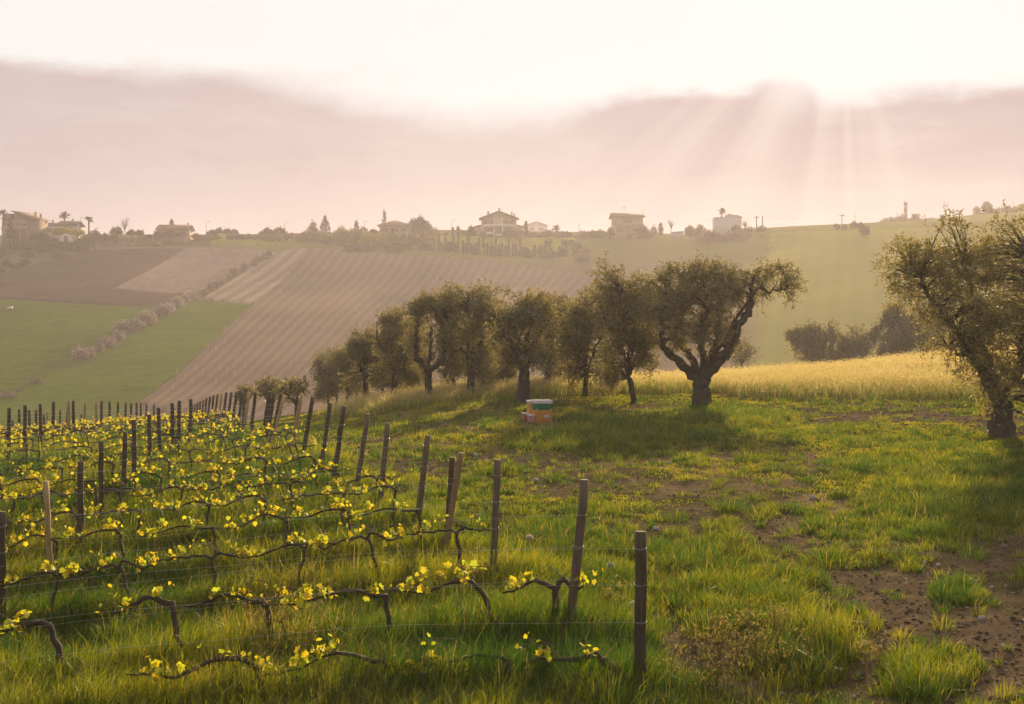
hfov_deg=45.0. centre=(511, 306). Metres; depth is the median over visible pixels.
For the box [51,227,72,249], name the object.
tree
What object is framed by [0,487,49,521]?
grapevine
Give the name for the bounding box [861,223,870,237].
tree
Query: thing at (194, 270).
tilled field
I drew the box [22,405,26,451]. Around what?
vine post
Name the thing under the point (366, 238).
bush
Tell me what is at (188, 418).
grapevine
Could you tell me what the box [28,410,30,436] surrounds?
vine post
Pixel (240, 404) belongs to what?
vine post
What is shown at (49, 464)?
grapevine
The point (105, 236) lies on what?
shrub
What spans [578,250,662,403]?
olive tree
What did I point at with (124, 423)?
grapevine
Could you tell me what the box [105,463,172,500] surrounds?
grapevine
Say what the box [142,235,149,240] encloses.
shrub
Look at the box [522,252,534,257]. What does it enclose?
bush
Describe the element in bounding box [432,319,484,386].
olive tree
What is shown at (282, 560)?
trellis wire
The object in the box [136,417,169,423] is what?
grapevine
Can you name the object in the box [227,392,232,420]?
vine post
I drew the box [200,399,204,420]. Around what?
vine post
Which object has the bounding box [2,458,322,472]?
trellis wire
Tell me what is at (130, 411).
vine post
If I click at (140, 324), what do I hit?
hedge tree
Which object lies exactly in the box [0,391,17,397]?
shrub
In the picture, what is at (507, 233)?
bush
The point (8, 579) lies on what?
grapevine
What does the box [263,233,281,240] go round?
bush
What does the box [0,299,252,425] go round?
green field
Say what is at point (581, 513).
vine post
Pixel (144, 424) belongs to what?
trellis wire
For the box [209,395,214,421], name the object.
vine post
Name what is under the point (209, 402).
vine post
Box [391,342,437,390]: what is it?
olive tree
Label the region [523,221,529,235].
conifer
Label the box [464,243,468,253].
cypress
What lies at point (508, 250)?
cypress
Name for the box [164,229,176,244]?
olive tree
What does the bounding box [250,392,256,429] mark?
vine post
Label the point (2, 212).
palm tree
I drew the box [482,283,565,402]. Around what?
olive tree
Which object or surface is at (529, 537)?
dandelion
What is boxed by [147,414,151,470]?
vine post
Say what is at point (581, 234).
bush
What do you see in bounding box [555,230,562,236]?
shrub
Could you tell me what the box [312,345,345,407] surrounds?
olive tree
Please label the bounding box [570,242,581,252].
bush
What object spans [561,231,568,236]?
shrub
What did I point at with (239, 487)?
grapevine
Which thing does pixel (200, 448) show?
trellis wire
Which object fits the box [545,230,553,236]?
shrub
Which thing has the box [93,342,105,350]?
hedge tree
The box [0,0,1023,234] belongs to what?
sky
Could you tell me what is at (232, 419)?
grapevine
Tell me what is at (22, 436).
grapevine
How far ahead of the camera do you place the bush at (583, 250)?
418.79 m
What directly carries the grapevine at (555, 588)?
on the ground at (634, 253)
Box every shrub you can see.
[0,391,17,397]
[26,376,45,383]
[101,232,108,240]
[110,235,118,242]
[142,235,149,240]
[213,233,219,238]
[226,233,237,239]
[236,233,248,239]
[252,235,261,239]
[282,233,290,240]
[294,233,301,240]
[537,234,547,237]
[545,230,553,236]
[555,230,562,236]
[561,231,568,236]
[589,231,600,237]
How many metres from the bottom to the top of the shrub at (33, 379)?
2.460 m
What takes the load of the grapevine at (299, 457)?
on the ground at (634, 253)
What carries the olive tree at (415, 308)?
on the ground at (634, 253)
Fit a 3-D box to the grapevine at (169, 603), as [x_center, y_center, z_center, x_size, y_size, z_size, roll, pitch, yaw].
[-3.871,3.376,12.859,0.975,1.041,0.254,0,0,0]
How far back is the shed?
430.50 m
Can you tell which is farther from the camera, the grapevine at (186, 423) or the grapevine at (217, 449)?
the grapevine at (186, 423)
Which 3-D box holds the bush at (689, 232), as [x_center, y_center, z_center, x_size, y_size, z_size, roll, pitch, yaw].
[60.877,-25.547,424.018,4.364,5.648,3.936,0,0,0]
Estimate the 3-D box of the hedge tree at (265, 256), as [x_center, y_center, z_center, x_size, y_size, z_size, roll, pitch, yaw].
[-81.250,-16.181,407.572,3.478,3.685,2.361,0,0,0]
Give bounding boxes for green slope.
[756,226,1023,366]
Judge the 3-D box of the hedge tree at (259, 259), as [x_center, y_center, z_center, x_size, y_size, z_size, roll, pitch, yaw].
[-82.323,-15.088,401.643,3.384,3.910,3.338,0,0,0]
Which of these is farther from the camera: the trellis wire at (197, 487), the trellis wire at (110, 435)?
the trellis wire at (110, 435)
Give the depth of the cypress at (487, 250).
419.34 m
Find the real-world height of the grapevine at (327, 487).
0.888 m
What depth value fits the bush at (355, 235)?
435.32 m
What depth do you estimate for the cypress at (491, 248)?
418.45 m
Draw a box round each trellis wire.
[0,407,292,424]
[0,416,269,427]
[0,421,291,438]
[0,425,317,439]
[0,445,422,478]
[0,454,337,467]
[0,502,485,553]
[0,529,484,580]
[0,547,558,598]
[0,622,642,661]
[1,477,379,499]
[1,515,568,566]
[2,436,346,449]
[2,444,308,461]
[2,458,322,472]
[3,438,386,460]
[3,441,330,455]
[3,549,556,587]
[4,435,297,452]
[4,457,385,479]
[4,472,345,485]
[5,475,498,526]
[5,585,580,623]
[6,404,290,418]
[6,460,447,498]
[7,417,290,431]
[8,404,264,414]
[8,413,318,430]
[8,428,317,445]
[8,430,245,439]
[8,483,448,521]
[8,507,446,545]
[9,466,417,498]
[15,487,420,519]
[29,579,577,627]
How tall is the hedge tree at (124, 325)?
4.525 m
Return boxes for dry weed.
[222,608,296,635]
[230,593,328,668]
[323,643,414,687]
[452,561,494,585]
[592,574,647,606]
[648,645,743,695]
[673,609,779,672]
[684,609,813,682]
[716,598,806,638]
[851,629,910,671]
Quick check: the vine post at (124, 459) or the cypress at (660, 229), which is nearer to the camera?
the vine post at (124, 459)
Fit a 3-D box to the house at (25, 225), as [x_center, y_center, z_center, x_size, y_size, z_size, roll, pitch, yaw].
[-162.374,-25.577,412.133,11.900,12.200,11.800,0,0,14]
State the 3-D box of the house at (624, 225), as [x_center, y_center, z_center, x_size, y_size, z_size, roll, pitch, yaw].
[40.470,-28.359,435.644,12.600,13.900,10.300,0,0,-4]
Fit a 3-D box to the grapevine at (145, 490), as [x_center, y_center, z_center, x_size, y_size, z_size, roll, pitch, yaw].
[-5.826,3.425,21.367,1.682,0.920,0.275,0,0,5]
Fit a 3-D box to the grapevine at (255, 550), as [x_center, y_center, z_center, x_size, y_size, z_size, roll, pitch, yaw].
[-2.734,3.305,15.564,1.682,0.920,0.275,0,0,5]
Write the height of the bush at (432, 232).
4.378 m
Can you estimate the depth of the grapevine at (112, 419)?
41.21 m
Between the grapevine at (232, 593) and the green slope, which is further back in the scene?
the green slope
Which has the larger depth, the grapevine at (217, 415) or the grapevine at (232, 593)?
the grapevine at (217, 415)
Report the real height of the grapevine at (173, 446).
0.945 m
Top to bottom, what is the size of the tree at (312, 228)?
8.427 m
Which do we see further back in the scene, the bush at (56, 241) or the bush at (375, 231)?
the bush at (375, 231)
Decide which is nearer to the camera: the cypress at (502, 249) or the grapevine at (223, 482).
the grapevine at (223, 482)
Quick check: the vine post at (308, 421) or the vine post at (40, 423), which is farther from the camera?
the vine post at (40, 423)
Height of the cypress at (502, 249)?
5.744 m
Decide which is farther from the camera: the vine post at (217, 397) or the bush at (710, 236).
the bush at (710, 236)
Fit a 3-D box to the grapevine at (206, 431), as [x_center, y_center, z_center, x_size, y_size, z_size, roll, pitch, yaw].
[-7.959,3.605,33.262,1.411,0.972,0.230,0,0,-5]
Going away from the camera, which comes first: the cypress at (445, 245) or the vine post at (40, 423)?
the vine post at (40, 423)
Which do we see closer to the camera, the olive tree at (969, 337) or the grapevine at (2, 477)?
the grapevine at (2, 477)
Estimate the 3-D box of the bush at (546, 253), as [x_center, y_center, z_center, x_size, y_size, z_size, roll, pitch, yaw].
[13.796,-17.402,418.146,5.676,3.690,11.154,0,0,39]
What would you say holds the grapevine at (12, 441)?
on the ground at (634, 253)
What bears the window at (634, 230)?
in the house at (624, 225)
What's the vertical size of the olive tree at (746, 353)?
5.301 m
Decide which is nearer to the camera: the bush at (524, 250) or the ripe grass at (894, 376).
the ripe grass at (894, 376)
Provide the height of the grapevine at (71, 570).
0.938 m
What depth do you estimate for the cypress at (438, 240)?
425.61 m
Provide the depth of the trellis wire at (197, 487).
21.34 m
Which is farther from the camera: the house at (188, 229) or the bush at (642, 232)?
the house at (188, 229)
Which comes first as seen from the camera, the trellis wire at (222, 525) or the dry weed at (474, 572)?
the dry weed at (474, 572)
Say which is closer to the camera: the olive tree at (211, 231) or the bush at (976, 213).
the olive tree at (211, 231)
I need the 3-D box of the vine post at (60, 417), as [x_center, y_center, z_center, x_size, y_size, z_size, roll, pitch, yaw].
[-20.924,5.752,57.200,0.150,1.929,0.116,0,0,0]
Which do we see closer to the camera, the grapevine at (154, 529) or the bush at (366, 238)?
the grapevine at (154, 529)
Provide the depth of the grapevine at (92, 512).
19.59 m
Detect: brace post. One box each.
[269,395,285,444]
[442,452,463,549]
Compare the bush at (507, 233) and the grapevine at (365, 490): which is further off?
the bush at (507, 233)
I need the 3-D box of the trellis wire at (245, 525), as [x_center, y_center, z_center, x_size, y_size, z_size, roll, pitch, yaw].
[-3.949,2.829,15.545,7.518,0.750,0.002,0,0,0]
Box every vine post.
[0,511,6,623]
[7,407,10,458]
[18,409,20,435]
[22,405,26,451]
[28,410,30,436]
[35,410,37,435]
[39,404,42,447]
[43,481,52,578]
[46,411,48,432]
[51,401,54,439]
[59,410,61,432]
[67,400,69,435]
[72,401,74,432]
[76,461,84,548]
[83,401,86,431]
[95,401,97,431]
[98,441,103,521]
[100,401,102,430]
[108,401,110,429]
[116,402,118,427]
[121,432,127,501]
[124,403,126,426]
[130,403,131,424]
[131,420,136,487]
[135,403,137,422]
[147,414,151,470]
[156,407,162,460]
[170,403,174,454]
[177,400,180,447]
[188,399,192,442]
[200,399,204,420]
[204,398,207,420]
[206,396,210,419]
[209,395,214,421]
[213,394,218,421]
[217,393,222,422]
[221,392,227,425]
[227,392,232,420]
[231,392,237,426]
[236,392,243,429]
[243,392,249,427]
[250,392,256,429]
[262,391,270,434]
[264,392,275,440]
[271,393,282,443]
[290,393,303,447]
[302,396,314,454]
[320,403,331,463]
[331,406,346,484]
[355,413,369,490]
[378,423,389,504]
[416,435,430,518]
[444,457,454,535]
[490,459,500,569]
[567,479,588,624]
[633,531,646,686]
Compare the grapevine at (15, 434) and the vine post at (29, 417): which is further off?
the vine post at (29, 417)
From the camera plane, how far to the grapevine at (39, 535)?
17.60 m
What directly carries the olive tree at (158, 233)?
on the ground at (634, 253)
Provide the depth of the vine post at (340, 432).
24.96 m
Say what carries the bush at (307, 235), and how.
on the grass terrace at (225, 241)
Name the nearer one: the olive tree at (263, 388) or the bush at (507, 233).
the olive tree at (263, 388)
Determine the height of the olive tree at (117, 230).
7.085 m
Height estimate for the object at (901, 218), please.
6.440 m
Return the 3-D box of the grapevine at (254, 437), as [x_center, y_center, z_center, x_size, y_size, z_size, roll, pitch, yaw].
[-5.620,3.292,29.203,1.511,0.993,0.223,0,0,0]
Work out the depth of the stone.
17.01 m
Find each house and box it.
[1,211,50,247]
[48,219,85,242]
[156,223,194,242]
[377,221,412,236]
[474,208,524,237]
[528,221,557,231]
[608,207,645,238]
[712,214,741,235]
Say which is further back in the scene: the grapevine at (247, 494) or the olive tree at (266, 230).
the olive tree at (266, 230)
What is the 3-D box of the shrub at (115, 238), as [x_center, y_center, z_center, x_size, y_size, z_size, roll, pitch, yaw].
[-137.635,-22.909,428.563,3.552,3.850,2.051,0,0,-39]
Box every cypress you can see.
[319,215,330,234]
[431,236,436,249]
[436,234,440,250]
[443,237,447,251]
[450,227,454,250]
[456,225,459,252]
[461,241,464,252]
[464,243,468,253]
[466,235,469,253]
[474,241,477,254]
[477,238,481,253]
[481,232,485,255]
[486,242,489,255]
[489,242,492,256]
[493,238,497,255]
[497,244,500,256]
[500,243,504,255]
[503,245,507,256]
[507,240,510,256]
[511,243,515,256]
[513,243,517,255]
[518,238,521,253]
[532,245,537,256]
[561,244,563,256]
[563,246,567,256]
[657,222,663,234]
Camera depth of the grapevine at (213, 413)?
47.17 m
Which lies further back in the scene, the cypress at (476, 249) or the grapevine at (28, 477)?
the cypress at (476, 249)
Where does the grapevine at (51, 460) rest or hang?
on the ground at (634, 253)
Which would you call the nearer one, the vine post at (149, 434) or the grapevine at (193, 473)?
the grapevine at (193, 473)
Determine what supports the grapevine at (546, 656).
on the ground at (634, 253)
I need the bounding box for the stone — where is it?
[999,543,1008,548]
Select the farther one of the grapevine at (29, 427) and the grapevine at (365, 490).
the grapevine at (29, 427)
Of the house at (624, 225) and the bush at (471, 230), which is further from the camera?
the bush at (471, 230)
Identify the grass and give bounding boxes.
[0,393,1023,703]
[304,343,1023,420]
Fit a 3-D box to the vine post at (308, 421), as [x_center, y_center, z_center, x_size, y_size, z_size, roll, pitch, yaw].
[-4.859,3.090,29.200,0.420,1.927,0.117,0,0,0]
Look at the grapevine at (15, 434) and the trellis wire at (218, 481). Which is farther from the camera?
the grapevine at (15, 434)
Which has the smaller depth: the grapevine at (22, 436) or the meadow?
the grapevine at (22, 436)
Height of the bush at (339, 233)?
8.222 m
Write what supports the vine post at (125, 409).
on the ground at (634, 253)
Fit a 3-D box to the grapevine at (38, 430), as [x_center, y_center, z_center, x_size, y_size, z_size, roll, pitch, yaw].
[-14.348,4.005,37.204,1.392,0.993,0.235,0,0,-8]
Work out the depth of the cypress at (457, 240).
422.83 m
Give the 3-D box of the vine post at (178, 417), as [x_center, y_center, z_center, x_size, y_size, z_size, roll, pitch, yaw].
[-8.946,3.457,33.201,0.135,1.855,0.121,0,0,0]
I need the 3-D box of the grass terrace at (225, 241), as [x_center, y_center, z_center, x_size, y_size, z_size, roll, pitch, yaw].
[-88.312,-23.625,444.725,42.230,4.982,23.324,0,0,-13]
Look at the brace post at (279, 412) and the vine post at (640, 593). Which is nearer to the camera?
the vine post at (640, 593)
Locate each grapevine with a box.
[0,433,34,449]
[0,436,27,462]
[0,441,39,467]
[0,450,40,478]
[0,461,13,494]
[0,470,43,508]
[0,483,74,526]
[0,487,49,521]
[0,507,9,539]
[0,562,108,613]
[0,609,63,672]
[1,460,63,491]
[5,429,39,446]
[6,522,71,570]
[12,424,50,431]
[13,500,92,549]
[14,423,58,444]
[17,471,97,506]
[34,430,75,449]
[37,421,74,433]
[37,551,156,602]
[40,448,113,463]
[41,518,128,572]
[42,435,77,452]
[43,439,92,461]
[46,421,94,441]
[54,423,100,445]
[55,500,142,539]
[63,478,143,518]
[64,419,106,436]
[67,454,115,486]
[79,445,146,472]
[84,426,136,438]
[88,425,140,449]
[88,432,131,450]
[90,417,121,430]
[95,581,183,654]
[98,440,131,450]
[105,416,137,427]
[105,421,131,432]
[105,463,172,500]
[106,420,152,431]
[112,515,217,558]
[119,449,180,485]
[125,643,269,690]
[128,427,177,449]
[128,478,219,516]
[132,539,244,593]
[136,417,164,426]
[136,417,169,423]
[137,436,181,461]
[138,426,193,451]
[141,422,169,442]
[145,441,209,470]
[145,453,213,482]
[150,492,213,536]
[155,422,194,441]
[160,462,224,499]
[167,415,201,433]
[177,474,263,511]
[181,417,212,436]
[182,428,241,453]
[182,580,279,643]
[184,423,218,440]
[192,466,272,490]
[193,411,230,417]
[193,428,251,455]
[197,422,238,445]
[198,409,233,427]
[201,484,278,531]
[202,409,224,424]
[202,440,273,469]
[205,415,243,434]
[206,412,235,427]
[211,415,240,431]
[214,502,303,556]
[217,417,254,434]
[220,450,269,487]
[230,532,357,590]
[232,471,317,509]
[236,425,272,441]
[243,425,304,456]
[243,633,388,677]
[244,423,293,446]
[247,436,315,468]
[258,484,345,526]
[266,448,325,481]
[267,578,392,635]
[270,497,356,549]
[283,459,351,490]
[285,522,405,577]
[318,498,422,543]
[322,468,416,500]
[336,476,399,516]
[377,514,491,566]
[389,559,501,629]
[392,633,512,680]
[502,563,602,623]
[515,632,630,686]
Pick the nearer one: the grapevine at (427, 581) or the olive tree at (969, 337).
the grapevine at (427, 581)
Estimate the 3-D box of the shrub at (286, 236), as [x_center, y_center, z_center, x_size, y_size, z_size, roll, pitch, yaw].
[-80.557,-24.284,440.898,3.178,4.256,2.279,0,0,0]
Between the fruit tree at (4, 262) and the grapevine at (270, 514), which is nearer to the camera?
the grapevine at (270, 514)
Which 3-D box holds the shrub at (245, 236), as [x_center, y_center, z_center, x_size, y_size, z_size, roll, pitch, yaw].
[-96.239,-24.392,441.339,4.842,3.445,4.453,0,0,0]
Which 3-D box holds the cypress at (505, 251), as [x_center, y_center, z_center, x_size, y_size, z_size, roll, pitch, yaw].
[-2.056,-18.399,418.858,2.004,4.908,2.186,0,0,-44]
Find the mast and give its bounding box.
[904,202,906,217]
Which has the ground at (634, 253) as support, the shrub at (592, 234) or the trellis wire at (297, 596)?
the shrub at (592, 234)
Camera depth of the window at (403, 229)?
441.44 m
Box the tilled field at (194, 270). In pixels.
[115,248,272,293]
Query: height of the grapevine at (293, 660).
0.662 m
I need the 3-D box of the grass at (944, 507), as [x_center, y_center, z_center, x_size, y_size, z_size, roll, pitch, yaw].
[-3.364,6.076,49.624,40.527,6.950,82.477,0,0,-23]
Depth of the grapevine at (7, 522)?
19.59 m
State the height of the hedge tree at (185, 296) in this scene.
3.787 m
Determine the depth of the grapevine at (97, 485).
21.37 m
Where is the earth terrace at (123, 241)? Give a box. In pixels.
[99,237,211,246]
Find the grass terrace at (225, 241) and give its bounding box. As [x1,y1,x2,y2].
[210,235,325,244]
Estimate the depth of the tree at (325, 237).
437.10 m
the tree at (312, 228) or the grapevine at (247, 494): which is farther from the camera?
the tree at (312, 228)
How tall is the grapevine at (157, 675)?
0.622 m
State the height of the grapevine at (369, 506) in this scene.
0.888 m
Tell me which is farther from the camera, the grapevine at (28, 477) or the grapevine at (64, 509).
the grapevine at (28, 477)
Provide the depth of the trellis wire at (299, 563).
12.84 m
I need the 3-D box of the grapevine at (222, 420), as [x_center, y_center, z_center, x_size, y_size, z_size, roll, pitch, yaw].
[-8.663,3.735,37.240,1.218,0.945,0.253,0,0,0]
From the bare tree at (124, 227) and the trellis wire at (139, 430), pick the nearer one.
the trellis wire at (139, 430)
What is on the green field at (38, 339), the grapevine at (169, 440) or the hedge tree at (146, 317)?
the hedge tree at (146, 317)
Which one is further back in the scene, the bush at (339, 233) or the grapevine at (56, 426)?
the bush at (339, 233)
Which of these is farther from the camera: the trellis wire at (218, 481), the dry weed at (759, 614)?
the trellis wire at (218, 481)
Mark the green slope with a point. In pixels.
(843, 290)
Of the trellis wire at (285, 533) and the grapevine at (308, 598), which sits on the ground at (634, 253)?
the grapevine at (308, 598)
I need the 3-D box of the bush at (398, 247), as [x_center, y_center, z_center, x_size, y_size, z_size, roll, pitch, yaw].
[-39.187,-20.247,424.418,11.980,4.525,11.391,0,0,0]
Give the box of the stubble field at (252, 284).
[202,248,315,303]
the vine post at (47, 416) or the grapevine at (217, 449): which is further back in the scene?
the vine post at (47, 416)
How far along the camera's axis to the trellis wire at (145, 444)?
29.14 m
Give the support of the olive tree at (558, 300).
on the ground at (634, 253)
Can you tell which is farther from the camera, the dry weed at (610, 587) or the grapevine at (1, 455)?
the grapevine at (1, 455)
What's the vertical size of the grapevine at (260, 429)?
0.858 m
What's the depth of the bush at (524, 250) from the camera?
418.45 m
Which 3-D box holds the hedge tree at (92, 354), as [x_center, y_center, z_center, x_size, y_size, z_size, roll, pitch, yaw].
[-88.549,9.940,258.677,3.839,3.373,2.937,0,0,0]
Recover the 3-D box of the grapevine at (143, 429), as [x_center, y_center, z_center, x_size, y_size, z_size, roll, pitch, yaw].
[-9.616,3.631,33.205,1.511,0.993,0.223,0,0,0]
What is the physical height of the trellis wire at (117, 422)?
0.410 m
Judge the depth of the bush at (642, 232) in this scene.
427.77 m
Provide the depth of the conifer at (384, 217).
449.85 m
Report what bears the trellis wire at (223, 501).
attached to the vine post at (451, 471)
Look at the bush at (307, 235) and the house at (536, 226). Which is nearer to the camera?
the bush at (307, 235)
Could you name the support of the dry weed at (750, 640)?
on the ground at (634, 253)
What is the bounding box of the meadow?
[426,236,576,255]
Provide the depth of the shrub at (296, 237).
440.29 m
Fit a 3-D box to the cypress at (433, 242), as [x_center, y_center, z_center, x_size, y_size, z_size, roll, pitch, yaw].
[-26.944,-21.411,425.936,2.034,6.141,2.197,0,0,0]
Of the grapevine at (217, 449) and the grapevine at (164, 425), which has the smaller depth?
the grapevine at (217, 449)
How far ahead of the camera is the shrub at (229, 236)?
439.90 m
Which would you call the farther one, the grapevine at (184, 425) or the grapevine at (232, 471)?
the grapevine at (184, 425)
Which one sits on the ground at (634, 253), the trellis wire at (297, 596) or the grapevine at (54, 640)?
the grapevine at (54, 640)
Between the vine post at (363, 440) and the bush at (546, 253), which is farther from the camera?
the bush at (546, 253)
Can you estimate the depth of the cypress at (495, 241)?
418.51 m
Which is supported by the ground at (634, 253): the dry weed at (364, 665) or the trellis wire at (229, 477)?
the dry weed at (364, 665)
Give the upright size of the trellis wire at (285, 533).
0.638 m
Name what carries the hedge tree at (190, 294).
on the ground at (634, 253)
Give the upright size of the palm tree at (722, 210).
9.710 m
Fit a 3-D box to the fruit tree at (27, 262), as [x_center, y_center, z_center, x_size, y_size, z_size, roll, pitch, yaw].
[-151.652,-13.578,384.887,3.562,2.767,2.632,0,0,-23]
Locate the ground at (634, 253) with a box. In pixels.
[0,211,1023,703]
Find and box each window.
[381,227,387,231]
[400,227,406,231]
[486,228,493,232]
[616,228,621,232]
[632,228,639,232]
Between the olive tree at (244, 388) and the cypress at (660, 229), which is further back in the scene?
the cypress at (660, 229)
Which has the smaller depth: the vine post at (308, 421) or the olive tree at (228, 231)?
the vine post at (308, 421)
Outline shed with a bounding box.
[670,231,683,236]
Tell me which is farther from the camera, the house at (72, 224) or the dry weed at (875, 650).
the house at (72, 224)
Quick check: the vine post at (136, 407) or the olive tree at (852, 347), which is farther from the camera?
the olive tree at (852, 347)
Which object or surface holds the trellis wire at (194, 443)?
attached to the vine post at (340, 432)
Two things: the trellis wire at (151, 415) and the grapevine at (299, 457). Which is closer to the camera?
the grapevine at (299, 457)
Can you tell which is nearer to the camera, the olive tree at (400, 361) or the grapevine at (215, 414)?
the grapevine at (215, 414)
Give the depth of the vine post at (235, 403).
45.16 m
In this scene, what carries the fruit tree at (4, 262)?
on the ground at (634, 253)
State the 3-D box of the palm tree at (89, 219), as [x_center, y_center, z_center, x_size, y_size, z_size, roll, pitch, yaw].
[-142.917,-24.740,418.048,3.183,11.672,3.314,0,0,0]
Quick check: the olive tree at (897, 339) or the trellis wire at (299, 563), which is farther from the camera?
the olive tree at (897, 339)
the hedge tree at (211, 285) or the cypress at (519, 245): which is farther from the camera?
the cypress at (519, 245)
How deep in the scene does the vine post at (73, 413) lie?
41.15 m
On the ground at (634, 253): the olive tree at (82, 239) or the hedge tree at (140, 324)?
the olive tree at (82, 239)
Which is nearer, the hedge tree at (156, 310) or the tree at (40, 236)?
the hedge tree at (156, 310)
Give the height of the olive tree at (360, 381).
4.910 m
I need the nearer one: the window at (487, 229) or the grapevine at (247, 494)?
the grapevine at (247, 494)
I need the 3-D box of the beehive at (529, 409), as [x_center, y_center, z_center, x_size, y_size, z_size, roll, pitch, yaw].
[0.544,3.118,37.139,0.499,0.596,0.295,0,0,-14]
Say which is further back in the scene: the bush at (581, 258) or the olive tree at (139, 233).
the olive tree at (139, 233)
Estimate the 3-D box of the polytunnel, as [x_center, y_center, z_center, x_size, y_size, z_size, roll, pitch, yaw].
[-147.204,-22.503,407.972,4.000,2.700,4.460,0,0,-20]
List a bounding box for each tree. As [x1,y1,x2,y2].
[0,209,7,248]
[1,259,9,266]
[9,264,18,269]
[16,261,27,266]
[20,259,30,264]
[30,232,49,253]
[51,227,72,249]
[59,211,70,245]
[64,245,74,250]
[70,345,90,359]
[74,236,91,242]
[82,346,96,357]
[84,216,92,243]
[85,228,101,251]
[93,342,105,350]
[94,335,113,347]
[109,226,122,241]
[109,329,125,340]
[113,319,138,332]
[119,217,130,230]
[126,229,134,242]
[129,316,146,330]
[134,229,143,242]
[136,311,156,324]
[137,309,157,320]
[150,303,172,315]
[150,304,168,315]
[154,229,164,240]
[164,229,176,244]
[165,302,176,312]
[169,295,184,307]
[176,231,187,244]
[179,292,191,301]
[184,289,196,299]
[201,288,209,295]
[206,229,217,234]
[207,282,215,290]
[214,280,220,287]
[215,227,223,235]
[222,227,231,234]
[226,274,233,280]
[228,267,240,276]
[232,382,258,422]
[241,262,248,268]
[250,259,257,265]
[250,374,283,419]
[254,256,262,262]
[258,227,273,235]
[261,252,269,258]
[269,375,311,416]
[271,226,287,234]
[306,219,318,234]
[306,353,345,406]
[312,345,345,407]
[320,234,330,244]
[329,341,371,401]
[335,334,377,404]
[339,324,394,395]
[361,323,406,392]
[365,303,426,396]
[391,314,433,388]
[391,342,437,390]
[396,287,465,399]
[428,277,505,392]
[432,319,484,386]
[471,292,518,381]
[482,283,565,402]
[486,336,524,382]
[525,286,580,384]
[544,238,553,249]
[544,298,588,378]
[547,283,620,396]
[552,225,559,232]
[560,239,575,255]
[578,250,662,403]
[627,249,809,405]
[719,208,725,216]
[727,336,759,367]
[783,317,844,363]
[835,319,883,360]
[849,221,856,228]
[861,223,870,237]
[868,199,1023,438]
[872,300,919,357]
[879,216,900,221]
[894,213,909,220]
[906,303,951,353]
[907,213,921,220]
[972,201,996,213]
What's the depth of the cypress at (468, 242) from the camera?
421.87 m
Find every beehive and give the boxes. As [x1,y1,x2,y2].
[521,400,531,419]
[526,399,552,422]
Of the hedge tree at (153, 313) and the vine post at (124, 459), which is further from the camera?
the hedge tree at (153, 313)
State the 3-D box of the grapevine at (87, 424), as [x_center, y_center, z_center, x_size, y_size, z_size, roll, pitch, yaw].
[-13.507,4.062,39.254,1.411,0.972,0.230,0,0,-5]
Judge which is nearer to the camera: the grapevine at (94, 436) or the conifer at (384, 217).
the grapevine at (94, 436)
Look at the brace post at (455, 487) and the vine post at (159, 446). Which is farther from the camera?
the vine post at (159, 446)
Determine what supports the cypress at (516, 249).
on the ground at (634, 253)
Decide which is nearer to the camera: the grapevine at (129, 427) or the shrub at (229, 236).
the grapevine at (129, 427)
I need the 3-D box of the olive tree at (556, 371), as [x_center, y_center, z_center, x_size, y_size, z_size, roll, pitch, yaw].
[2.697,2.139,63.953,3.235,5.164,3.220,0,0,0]
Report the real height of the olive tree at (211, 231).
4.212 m
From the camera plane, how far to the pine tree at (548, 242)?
418.47 m
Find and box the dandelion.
[526,535,532,540]
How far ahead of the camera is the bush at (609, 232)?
431.70 m
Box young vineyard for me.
[138,248,603,420]
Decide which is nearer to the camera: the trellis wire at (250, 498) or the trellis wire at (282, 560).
the trellis wire at (282, 560)
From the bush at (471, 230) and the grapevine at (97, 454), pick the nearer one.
the grapevine at (97, 454)
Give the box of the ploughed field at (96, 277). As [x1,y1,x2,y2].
[0,248,183,306]
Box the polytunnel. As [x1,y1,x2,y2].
[59,234,71,241]
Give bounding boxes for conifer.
[5,220,14,251]
[381,210,386,223]
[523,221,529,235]
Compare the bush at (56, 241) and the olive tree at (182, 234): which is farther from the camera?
the olive tree at (182, 234)
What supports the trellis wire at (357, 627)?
attached to the vine post at (640, 593)
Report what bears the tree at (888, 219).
on the ground at (634, 253)
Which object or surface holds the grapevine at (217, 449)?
on the ground at (634, 253)
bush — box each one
[48,237,60,244]
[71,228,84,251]
[194,233,203,240]
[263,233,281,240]
[288,231,295,238]
[298,230,316,241]
[313,231,326,241]
[330,225,352,245]
[342,244,378,251]
[345,227,361,244]
[357,230,376,245]
[369,229,377,234]
[372,232,389,245]
[381,241,415,251]
[408,214,433,233]
[418,239,432,250]
[426,226,438,235]
[466,225,475,235]
[502,228,513,238]
[512,229,523,238]
[516,246,532,255]
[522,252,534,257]
[527,231,537,236]
[539,249,560,257]
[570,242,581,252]
[571,253,590,262]
[573,230,590,238]
[578,245,589,252]
[606,228,613,236]
[637,225,650,238]
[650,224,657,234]
[684,225,693,237]
[693,224,707,236]
[694,229,720,243]
[716,229,751,241]
[731,224,740,233]
[743,226,757,231]
[756,224,765,231]
[972,211,986,214]
[996,205,1020,212]
[1015,203,1023,211]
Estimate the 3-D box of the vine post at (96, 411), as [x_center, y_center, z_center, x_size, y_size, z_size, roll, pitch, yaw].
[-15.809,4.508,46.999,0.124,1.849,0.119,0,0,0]

